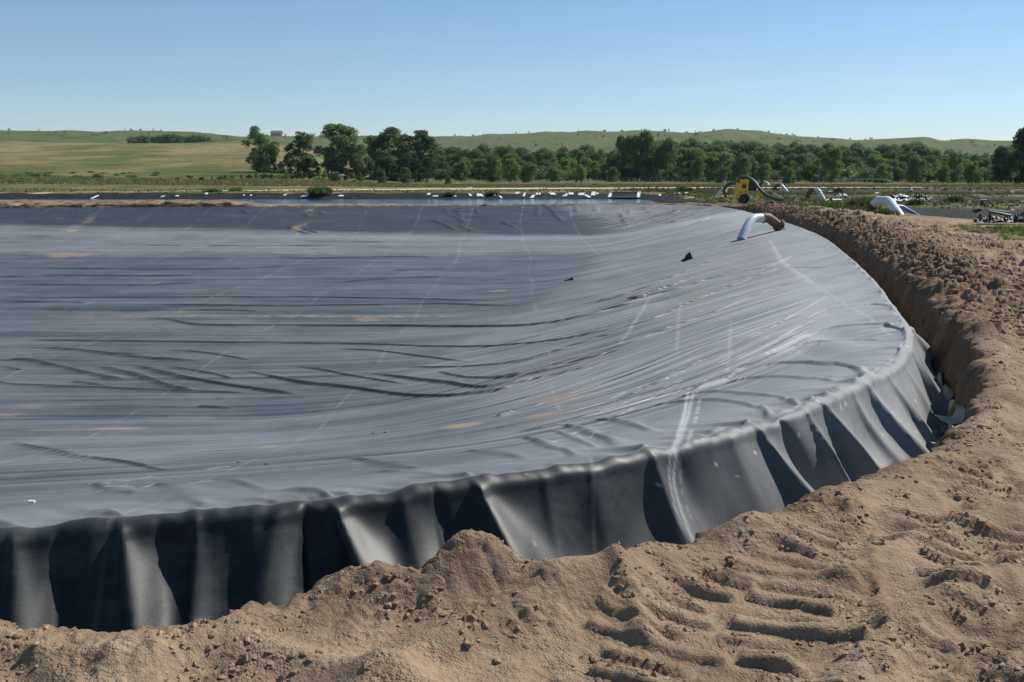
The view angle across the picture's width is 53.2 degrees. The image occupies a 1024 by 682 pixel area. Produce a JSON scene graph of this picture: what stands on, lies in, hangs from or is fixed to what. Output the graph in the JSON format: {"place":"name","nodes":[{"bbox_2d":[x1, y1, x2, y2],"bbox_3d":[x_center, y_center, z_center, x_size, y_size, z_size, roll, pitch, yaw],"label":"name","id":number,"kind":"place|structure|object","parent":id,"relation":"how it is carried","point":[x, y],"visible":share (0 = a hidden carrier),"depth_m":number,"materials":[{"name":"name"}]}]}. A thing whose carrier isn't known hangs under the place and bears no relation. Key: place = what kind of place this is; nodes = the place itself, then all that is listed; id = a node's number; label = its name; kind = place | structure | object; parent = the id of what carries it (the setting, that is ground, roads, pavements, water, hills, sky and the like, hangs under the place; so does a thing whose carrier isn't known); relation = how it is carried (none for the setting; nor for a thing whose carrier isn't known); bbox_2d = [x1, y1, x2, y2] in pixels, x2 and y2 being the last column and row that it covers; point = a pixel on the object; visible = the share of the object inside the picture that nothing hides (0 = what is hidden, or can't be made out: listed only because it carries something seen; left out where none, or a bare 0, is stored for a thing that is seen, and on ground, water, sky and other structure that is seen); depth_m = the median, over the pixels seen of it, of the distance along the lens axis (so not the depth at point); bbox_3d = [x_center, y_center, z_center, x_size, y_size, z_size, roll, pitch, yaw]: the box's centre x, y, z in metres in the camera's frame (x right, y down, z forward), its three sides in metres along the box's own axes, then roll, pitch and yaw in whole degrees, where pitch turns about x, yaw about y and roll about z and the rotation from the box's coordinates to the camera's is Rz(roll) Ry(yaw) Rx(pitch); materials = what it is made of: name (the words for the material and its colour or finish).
{"place":"outdoors","nodes":[
{"label":"outdoors","id":0,"kind":"place"},
{"bbox_2d":[0,199,654,203],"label":"pond water","id":1,"kind":"structure","parent":0,"point":[418,201],"depth_m":100.83,"materials":[{"name":"blue liquid"}]},
{"bbox_2d":[0,199,1023,681],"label":"ground","id":2,"kind":"structure","parent":0,"point":[766,589],"depth_m":5.15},
{"bbox_2d":[0,205,955,632],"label":"pond liner","id":3,"kind":"object","parent":2,"relation":"on","point":[494,371],"visible":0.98,"depth_m":15.10,"materials":[{"name":"plastic"}]},
{"bbox_2d":[737,213,784,240],"bbox_3d":[9.970,-4.581,41.157,2.587,1.156,0.652,-6,11,-33],"label":"pipe bend","id":4,"kind":"object","parent":3,"relation":"on","point":[775,223],"visible":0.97,"depth_m":41.08,"materials":[{"name":"white plastic"}]},
{"bbox_2d":[0,320,1023,681],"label":"dirt clods","id":5,"kind":"object","parent":2,"relation":"on","point":[484,624],"visible":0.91,"depth_m":5.00,"materials":[{"name":"soil"}]},
{"bbox_2d":[1,199,1023,331],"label":"dirt clods","id":6,"kind":"object","parent":2,"relation":"on","point":[999,327],"visible":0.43,"depth_m":20.39,"materials":[{"name":"soil"}]},
{"bbox_2d":[740,200,1023,348],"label":"dirt clods","id":7,"kind":"object","parent":2,"relation":"on","point":[966,307],"visible":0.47,"depth_m":20.52,"materials":[{"name":"soil"}]},
{"bbox_2d":[935,405,965,423],"bbox_3d":[4.959,0.819,11.465,0.254,0.169,0.379,-1,9,-8],"label":"liner offcut","id":8,"kind":"object","parent":2,"relation":"on","point":[957,417],"visible":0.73,"depth_m":11.51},
{"bbox_2d":[0,129,1023,226],"bbox_3d":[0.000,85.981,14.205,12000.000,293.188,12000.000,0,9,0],"label":"ground","id":9,"kind":"structure","parent":0,"point":[80,153],"depth_m":284.70,"materials":[{"name":"plant"}]},
{"bbox_2d":[241,125,279,172],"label":"tall tree","id":10,"kind":"object","parent":9,"relation":"on","point":[267,149],"visible":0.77,"depth_m":220.53,"materials":[{"name":"green plant"}]},
{"bbox_2d":[281,153,297,173],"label":"cedar tree","id":11,"kind":"object","parent":9,"relation":"on","point":[290,164],"visible":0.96,"depth_m":220.38,"materials":[{"name":"green plant"}]},
{"bbox_2d":[283,131,321,173],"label":"tall tree","id":12,"kind":"object","parent":9,"relation":"on","point":[304,142],"visible":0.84,"depth_m":226.57,"materials":[{"name":"green plant"}]},
{"bbox_2d":[312,123,358,174],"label":"tall tree","id":13,"kind":"object","parent":9,"relation":"on","point":[344,136],"visible":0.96,"depth_m":220.89,"materials":[{"name":"green plant"}]},
{"bbox_2d":[340,143,371,177],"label":"leafy tree","id":14,"kind":"object","parent":9,"relation":"on","point":[353,153],"visible":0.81,"depth_m":221.82,"materials":[{"name":"green plant"}]},
{"bbox_2d":[0,192,713,203],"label":"pond liner","id":15,"kind":"object","parent":9,"relation":"on","point":[674,199],"visible":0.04,"depth_m":111.76,"materials":[{"name":"plastic"}]},
{"bbox_2d":[306,186,332,193],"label":"weed","id":16,"kind":"object","parent":15,"relation":"on","point":[319,190],"visible":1,"depth_m":111.73,"materials":[{"name":"green plant"}]},
{"bbox_2d":[608,192,640,197],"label":"edged sheet","id":17,"kind":"object","parent":15,"relation":"on","point":[625,194],"visible":1,"depth_m":111.54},
{"bbox_2d":[361,126,412,178],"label":"tall tree","id":18,"kind":"object","parent":9,"relation":"on","point":[380,141],"visible":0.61,"depth_m":228.65,"materials":[{"name":"green plant"}]},
{"bbox_2d":[381,157,401,180],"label":"cedar tree","id":19,"kind":"object","parent":9,"relation":"on","point":[392,164],"visible":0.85,"depth_m":217.49,"materials":[{"name":"green plant"}]},
{"bbox_2d":[399,167,411,183],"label":"leafy tree","id":20,"kind":"object","parent":9,"relation":"on","point":[403,171],"visible":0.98,"depth_m":176.43,"materials":[{"name":"green plant"}]},
{"bbox_2d":[390,153,421,180],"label":"cedar tree","id":21,"kind":"object","parent":9,"relation":"on","point":[404,158],"visible":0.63,"depth_m":220.59,"materials":[{"name":"green plant"}]},
{"bbox_2d":[0,188,822,193],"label":"grass","id":22,"kind":"structure","parent":9,"relation":"on","point":[74,190],"depth_m":122.50,"materials":[{"name":"plant"}]},
{"bbox_2d":[407,158,425,182],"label":"cedar tree","id":23,"kind":"object","parent":9,"relation":"on","point":[416,162],"visible":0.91,"depth_m":217.26,"materials":[{"name":"green plant"}]},
{"bbox_2d":[394,130,446,181],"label":"tall tree","id":24,"kind":"object","parent":9,"relation":"on","point":[425,143],"visible":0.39,"depth_m":231.38,"materials":[{"name":"green plant"}]},
{"bbox_2d":[417,156,436,182],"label":"cedar tree","id":25,"kind":"object","parent":9,"relation":"on","point":[428,161],"visible":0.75,"depth_m":221.43,"materials":[{"name":"green plant"}]},
{"bbox_2d":[429,167,454,179],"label":"shrub","id":26,"kind":"object","parent":9,"relation":"on","point":[438,174],"visible":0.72,"depth_m":257.20,"materials":[{"name":"green plant"}]},
{"bbox_2d":[440,146,461,158],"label":"leafy tree","id":27,"kind":"object","parent":9,"relation":"on","point":[448,150],"visible":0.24,"depth_m":315.82,"materials":[{"name":"green plant"}]},
{"bbox_2d":[452,160,470,180],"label":"leafy tree","id":28,"kind":"object","parent":9,"relation":"on","point":[459,167],"visible":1,"depth_m":245.42,"materials":[{"name":"green plant"}]},
{"bbox_2d":[454,149,483,175],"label":"leafy tree","id":29,"kind":"object","parent":9,"relation":"on","point":[467,154],"visible":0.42,"depth_m":300.27,"materials":[{"name":"green plant"}]},
{"bbox_2d":[468,158,487,180],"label":"leafy tree","id":30,"kind":"object","parent":9,"relation":"on","point":[477,162],"visible":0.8,"depth_m":260.80,"materials":[{"name":"green plant"}]},
{"bbox_2d":[482,153,502,181],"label":"leafy tree","id":31,"kind":"object","parent":9,"relation":"on","point":[493,163],"visible":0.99,"depth_m":235.80,"materials":[{"name":"green plant"}]},
{"bbox_2d":[493,145,521,169],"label":"leafy tree","id":32,"kind":"object","parent":9,"relation":"on","point":[502,150],"visible":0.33,"depth_m":289.76,"materials":[{"name":"green plant"}]},
{"bbox_2d":[501,158,521,181],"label":"leafy tree","id":33,"kind":"object","parent":9,"relation":"on","point":[510,163],"visible":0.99,"depth_m":231.92,"materials":[{"name":"green plant"}]},
{"bbox_2d":[496,153,526,180],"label":"leafy tree","id":34,"kind":"object","parent":9,"relation":"on","point":[510,156],"visible":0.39,"depth_m":257.65,"materials":[{"name":"green plant"}]},
{"bbox_2d":[0,176,1023,187],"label":"grass","id":35,"kind":"structure","parent":9,"relation":"on","point":[208,181],"depth_m":157.31,"materials":[{"name":"plant"}]},
{"bbox_2d":[519,161,537,182],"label":"leafy tree","id":36,"kind":"object","parent":9,"relation":"on","point":[528,171],"visible":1,"depth_m":224.36,"materials":[{"name":"green plant"}]},
{"bbox_2d":[534,165,552,180],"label":"shrub","id":37,"kind":"object","parent":9,"relation":"on","point":[540,173],"visible":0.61,"depth_m":252.18,"materials":[{"name":"green plant"}]},
{"bbox_2d":[531,147,557,178],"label":"leafy tree","id":38,"kind":"object","parent":9,"relation":"on","point":[545,153],"visible":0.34,"depth_m":288.16,"materials":[{"name":"green plant"}]},
{"bbox_2d":[545,166,562,181],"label":"leafy tree","id":39,"kind":"object","parent":9,"relation":"on","point":[553,170],"visible":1,"depth_m":236.00,"materials":[{"name":"green plant"}]},
{"bbox_2d":[557,157,576,180],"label":"leafy tree","id":40,"kind":"object","parent":9,"relation":"on","point":[566,164],"visible":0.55,"depth_m":269.39,"materials":[{"name":"green plant"}]},
{"bbox_2d":[570,148,590,179],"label":"leafy tree","id":41,"kind":"object","parent":9,"relation":"on","point":[578,156],"visible":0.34,"depth_m":290.00,"materials":[{"name":"green plant"}]},
{"bbox_2d":[575,164,586,182],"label":"leafy tree","id":42,"kind":"object","parent":9,"relation":"on","point":[582,173],"visible":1,"depth_m":214.27,"materials":[{"name":"green plant"}]},
{"bbox_2d":[568,144,594,170],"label":"leafy tree","id":43,"kind":"object","parent":9,"relation":"on","point":[587,149],"visible":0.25,"depth_m":316.75,"materials":[{"name":"green plant"}]},
{"bbox_2d":[576,157,601,180],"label":"leafy tree","id":44,"kind":"object","parent":9,"relation":"on","point":[588,163],"visible":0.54,"depth_m":266.51,"materials":[{"name":"green plant"}]},
{"bbox_2d":[589,148,607,179],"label":"leafy tree","id":45,"kind":"object","parent":9,"relation":"on","point":[596,156],"visible":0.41,"depth_m":287.54,"materials":[{"name":"green plant"}]},
{"bbox_2d":[599,157,620,180],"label":"leafy tree","id":46,"kind":"object","parent":9,"relation":"on","point":[611,163],"visible":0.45,"depth_m":257.20,"materials":[{"name":"green plant"}]},
{"bbox_2d":[605,167,620,181],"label":"leafy tree","id":47,"kind":"object","parent":9,"relation":"on","point":[613,172],"visible":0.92,"depth_m":239.16,"materials":[{"name":"green plant"}]},
{"bbox_2d":[611,135,639,181],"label":"leafy tree","id":48,"kind":"object","parent":9,"relation":"on","point":[622,144],"visible":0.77,"depth_m":257.37,"materials":[{"name":"green plant"}]},
{"bbox_2d":[618,167,640,181],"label":"shrub","id":49,"kind":"object","parent":9,"relation":"on","point":[628,173],"visible":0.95,"depth_m":254.54,"materials":[{"name":"green plant"}]},
{"bbox_2d":[626,129,662,181],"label":"leafy tree","id":50,"kind":"object","parent":9,"relation":"on","point":[641,147],"visible":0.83,"depth_m":254.28,"materials":[{"name":"green plant"}]},
{"bbox_2d":[640,167,665,181],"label":"shrub","id":51,"kind":"object","parent":9,"relation":"on","point":[655,172],"visible":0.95,"depth_m":249.90,"materials":[{"name":"green plant"}]},
{"bbox_2d":[655,137,677,181],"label":"leafy tree","id":52,"kind":"object","parent":9,"relation":"on","point":[665,149],"visible":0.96,"depth_m":251.75,"materials":[{"name":"green plant"}]},
{"bbox_2d":[667,166,688,181],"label":"shrub","id":53,"kind":"object","parent":9,"relation":"on","point":[679,176],"visible":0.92,"depth_m":253.89,"materials":[{"name":"green plant"}]},
{"bbox_2d":[675,147,710,181],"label":"leafy tree","id":54,"kind":"object","parent":9,"relation":"on","point":[684,154],"visible":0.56,"depth_m":262.84,"materials":[{"name":"green plant"}]},
{"bbox_2d":[690,156,705,182],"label":"leafy tree","id":55,"kind":"object","parent":9,"relation":"on","point":[698,163],"visible":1,"depth_m":232.08,"materials":[{"name":"green plant"}]},
{"bbox_2d":[699,165,719,181],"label":"shrub","id":56,"kind":"object","parent":9,"relation":"on","point":[708,172],"visible":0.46,"depth_m":248.14,"materials":[{"name":"green plant"}]},
{"bbox_2d":[698,139,732,180],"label":"leafy tree","id":57,"kind":"object","parent":9,"relation":"on","point":[716,146],"visible":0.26,"depth_m":280.64,"materials":[{"name":"green plant"}]},
{"bbox_2d":[707,151,735,180],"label":"leafy tree","id":58,"kind":"object","parent":9,"relation":"on","point":[720,159],"visible":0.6,"depth_m":262.31,"materials":[{"name":"green plant"}]},
{"bbox_2d":[713,165,731,182],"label":"tree","id":59,"kind":"object","parent":9,"relation":"on","point":[722,172],"visible":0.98,"depth_m":227.51,"materials":[{"name":"green plant"}]},
{"bbox_2d":[723,141,744,157],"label":"leafy tree","id":60,"kind":"object","parent":9,"relation":"on","point":[732,148],"visible":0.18,"depth_m":285.13,"materials":[{"name":"green plant"}]},
{"bbox_2d":[730,153,751,181],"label":"leafy tree","id":61,"kind":"object","parent":9,"relation":"on","point":[741,164],"visible":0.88,"depth_m":236.12,"materials":[{"name":"green plant"}]},
{"bbox_2d":[734,175,762,203],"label":"trailer pump","id":62,"kind":"object","parent":9,"relation":"on","point":[748,188],"visible":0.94,"depth_m":70.90,"materials":[{"name":"yellow paint"}]},
{"bbox_2d":[745,176,784,201],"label":"hose","id":63,"kind":"object","parent":62,"relation":"attached to","point":[758,187],"visible":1,"depth_m":69.62,"materials":[{"name":"plastic"}]},
{"bbox_2d":[738,140,775,179],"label":"leafy tree","id":64,"kind":"object","parent":9,"relation":"on","point":[751,145],"visible":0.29,"depth_m":281.44,"materials":[{"name":"green plant"}]},
{"bbox_2d":[755,163,771,182],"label":"tree","id":65,"kind":"object","parent":9,"relation":"on","point":[761,170],"visible":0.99,"depth_m":225.35,"materials":[{"name":"green plant"}]},
{"bbox_2d":[748,150,779,180],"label":"leafy tree","id":66,"kind":"object","parent":9,"relation":"on","point":[761,156],"visible":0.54,"depth_m":260.34,"materials":[{"name":"green plant"}]},
{"bbox_2d":[770,154,787,180],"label":"leafy tree","id":67,"kind":"object","parent":9,"relation":"on","point":[779,158],"visible":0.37,"depth_m":262.57,"materials":[{"name":"green plant"}]},
{"bbox_2d":[779,165,796,183],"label":"leafy tree","id":68,"kind":"object","parent":9,"relation":"on","point":[788,172],"visible":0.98,"depth_m":194.99,"materials":[{"name":"green plant"}]},
{"bbox_2d":[774,145,801,172],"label":"leafy tree","id":69,"kind":"object","parent":9,"relation":"on","point":[783,151],"visible":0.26,"depth_m":278.52,"materials":[{"name":"green plant"}]},
{"bbox_2d":[778,153,809,180],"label":"leafy tree","id":70,"kind":"object","parent":9,"relation":"on","point":[800,159],"visible":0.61,"depth_m":260.48,"materials":[{"name":"green plant"}]},
{"bbox_2d":[784,143,816,172],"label":"leafy tree","id":71,"kind":"object","parent":9,"relation":"on","point":[801,148],"visible":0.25,"depth_m":278.22,"materials":[{"name":"green plant"}]},
{"bbox_2d":[801,158,823,181],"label":"leafy tree","id":72,"kind":"object","parent":9,"relation":"on","point":[812,166],"visible":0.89,"depth_m":248.51,"materials":[{"name":"green plant"}]},
{"bbox_2d":[617,186,1023,207],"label":"grass","id":73,"kind":"structure","parent":9,"relation":"on","point":[705,192],"depth_m":100.28,"materials":[{"name":"plant"}]},
{"bbox_2d":[746,201,904,212],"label":"grass","id":74,"kind":"structure","parent":9,"relation":"on","point":[835,205],"depth_m":59.41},
{"bbox_2d":[820,147,843,182],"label":"leafy tree","id":75,"kind":"object","parent":9,"relation":"on","point":[834,155],"visible":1,"depth_m":230.35,"materials":[{"name":"green plant"}]},
{"bbox_2d":[821,145,852,178],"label":"leafy tree","id":76,"kind":"object","parent":9,"relation":"on","point":[846,152],"visible":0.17,"depth_m":283.01,"materials":[{"name":"green plant"}]},
{"bbox_2d":[840,163,866,181],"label":"shrub","id":77,"kind":"object","parent":9,"relation":"on","point":[848,171],"visible":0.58,"depth_m":248.39,"materials":[{"name":"green plant"}]},
{"bbox_2d":[843,157,863,180],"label":"leafy tree","id":78,"kind":"object","parent":9,"relation":"on","point":[855,160],"visible":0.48,"depth_m":254.83,"materials":[{"name":"green plant"}]},
{"bbox_2d":[847,145,865,165],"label":"leafy tree","id":79,"kind":"object","parent":9,"relation":"on","point":[857,151],"visible":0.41,"depth_m":284.10,"materials":[{"name":"green plant"}]},
{"bbox_2d":[845,195,881,207],"bbox_3d":[21.430,-8.484,62.441,2.120,0.835,2.328,-3,10,-17],"label":"weed","id":80,"kind":"object","parent":9,"relation":"on","point":[864,202],"visible":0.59,"depth_m":61.99,"materials":[{"name":"green plant"}]},
{"bbox_2d":[849,164,878,182],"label":"shrub","id":81,"kind":"object","parent":9,"relation":"on","point":[867,174],"visible":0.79,"depth_m":236.65,"materials":[{"name":"green plant"}]},
{"bbox_2d":[858,147,885,180],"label":"leafy tree","id":82,"kind":"object","parent":9,"relation":"on","point":[868,151],"visible":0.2,"depth_m":272.59,"materials":[{"name":"green plant"}]},
{"bbox_2d":[862,153,887,168],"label":"leafy tree","id":83,"kind":"object","parent":9,"relation":"on","point":[872,159],"visible":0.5,"depth_m":256.05,"materials":[{"name":"green plant"}]},
{"bbox_2d":[871,163,893,182],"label":"tree","id":84,"kind":"object","parent":9,"relation":"on","point":[882,170],"visible":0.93,"depth_m":220.68,"materials":[{"name":"green plant"}]},
{"bbox_2d":[865,196,903,213],"bbox_3d":[20.455,-7.250,55.672,0.887,1.246,3.715,-2,10,-10],"label":"pipe bend","id":85,"kind":"object","parent":9,"relation":"on","point":[888,201],"visible":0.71,"depth_m":56.00,"materials":[{"name":"white plastic"}]},
{"bbox_2d":[874,143,900,154],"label":"leafy tree","id":86,"kind":"object","parent":9,"relation":"on","point":[882,149],"visible":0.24,"depth_m":299.22,"materials":[{"name":"green plant"}]},
{"bbox_2d":[875,159,906,181],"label":"leafy tree","id":87,"kind":"object","parent":9,"relation":"on","point":[897,167],"visible":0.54,"depth_m":241.89,"materials":[{"name":"green plant"}]},
{"bbox_2d":[765,190,1023,192],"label":"pond liner","id":88,"kind":"object","parent":9,"relation":"on","point":[904,191],"visible":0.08,"depth_m":129.03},
{"bbox_2d":[785,196,1023,200],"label":"pond liner","id":89,"kind":"object","parent":9,"relation":"on","point":[1012,198],"visible":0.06,"depth_m":97.05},
{"bbox_2d":[890,194,932,200],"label":"sheeting pile","id":90,"kind":"object","parent":9,"relation":"on","point":[900,197],"visible":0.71,"depth_m":71.32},
{"bbox_2d":[897,151,926,181],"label":"leafy tree","id":91,"kind":"object","parent":9,"relation":"on","point":[903,157],"visible":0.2,"depth_m":247.20,"materials":[{"name":"green plant"}]},
{"bbox_2d":[904,155,932,182],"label":"leafy tree","id":92,"kind":"object","parent":9,"relation":"on","point":[916,174],"visible":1,"depth_m":219.82,"materials":[{"name":"green plant"}]},
{"bbox_2d":[905,143,949,173],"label":"leafy tree","id":93,"kind":"object","parent":9,"relation":"on","point":[922,150],"visible":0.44,"depth_m":267.67,"materials":[{"name":"green plant"}]},
{"bbox_2d":[914,155,942,181],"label":"leafy tree","id":94,"kind":"object","parent":9,"relation":"on","point":[931,159],"visible":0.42,"depth_m":238.93,"materials":[{"name":"green plant"}]},
{"bbox_2d":[934,165,952,183],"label":"leafy tree","id":95,"kind":"object","parent":9,"relation":"on","point":[940,175],"visible":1,"depth_m":210.61,"materials":[{"name":"green plant"}]},
{"bbox_2d":[882,207,1023,218],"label":"pond liner","id":96,"kind":"object","parent":9,"relation":"on","point":[961,213],"visible":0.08,"depth_m":66.52,"materials":[{"name":"plastic"}]},
{"bbox_2d":[947,150,964,182],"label":"leafy tree","id":97,"kind":"object","parent":9,"relation":"on","point":[954,163],"visible":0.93,"depth_m":227.70,"materials":[{"name":"green plant"}]},
{"bbox_2d":[959,161,986,183],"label":"tree","id":98,"kind":"object","parent":9,"relation":"on","point":[971,171],"visible":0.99,"depth_m":202.23,"materials":[{"name":"green plant"}]},
{"bbox_2d":[973,206,1023,222],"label":"sheeting pile","id":99,"kind":"object","parent":9,"relation":"on","point":[1018,217],"visible":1,"depth_m":43.71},
{"bbox_2d":[989,145,1014,183],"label":"leafy tree","id":100,"kind":"object","parent":9,"relation":"on","point":[1003,172],"visible":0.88,"depth_m":184.92,"materials":[{"name":"green plant"}]},
{"bbox_2d":[1005,127,1023,183],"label":"leafy tree","id":101,"kind":"object","parent":9,"relation":"on","point":[1018,143],"visible":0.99,"depth_m":181.29,"materials":[{"name":"green plant"}]},
{"bbox_2d":[0,0,1023,140],"label":"sky","id":102,"kind":"structure","parent":0,"point":[842,69],"materials":[{"name":"blue"}]},
{"bbox_2d":[953,223,1023,240],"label":"grass","id":103,"kind":"structure","parent":0,"point":[1011,229],"depth_m":37.59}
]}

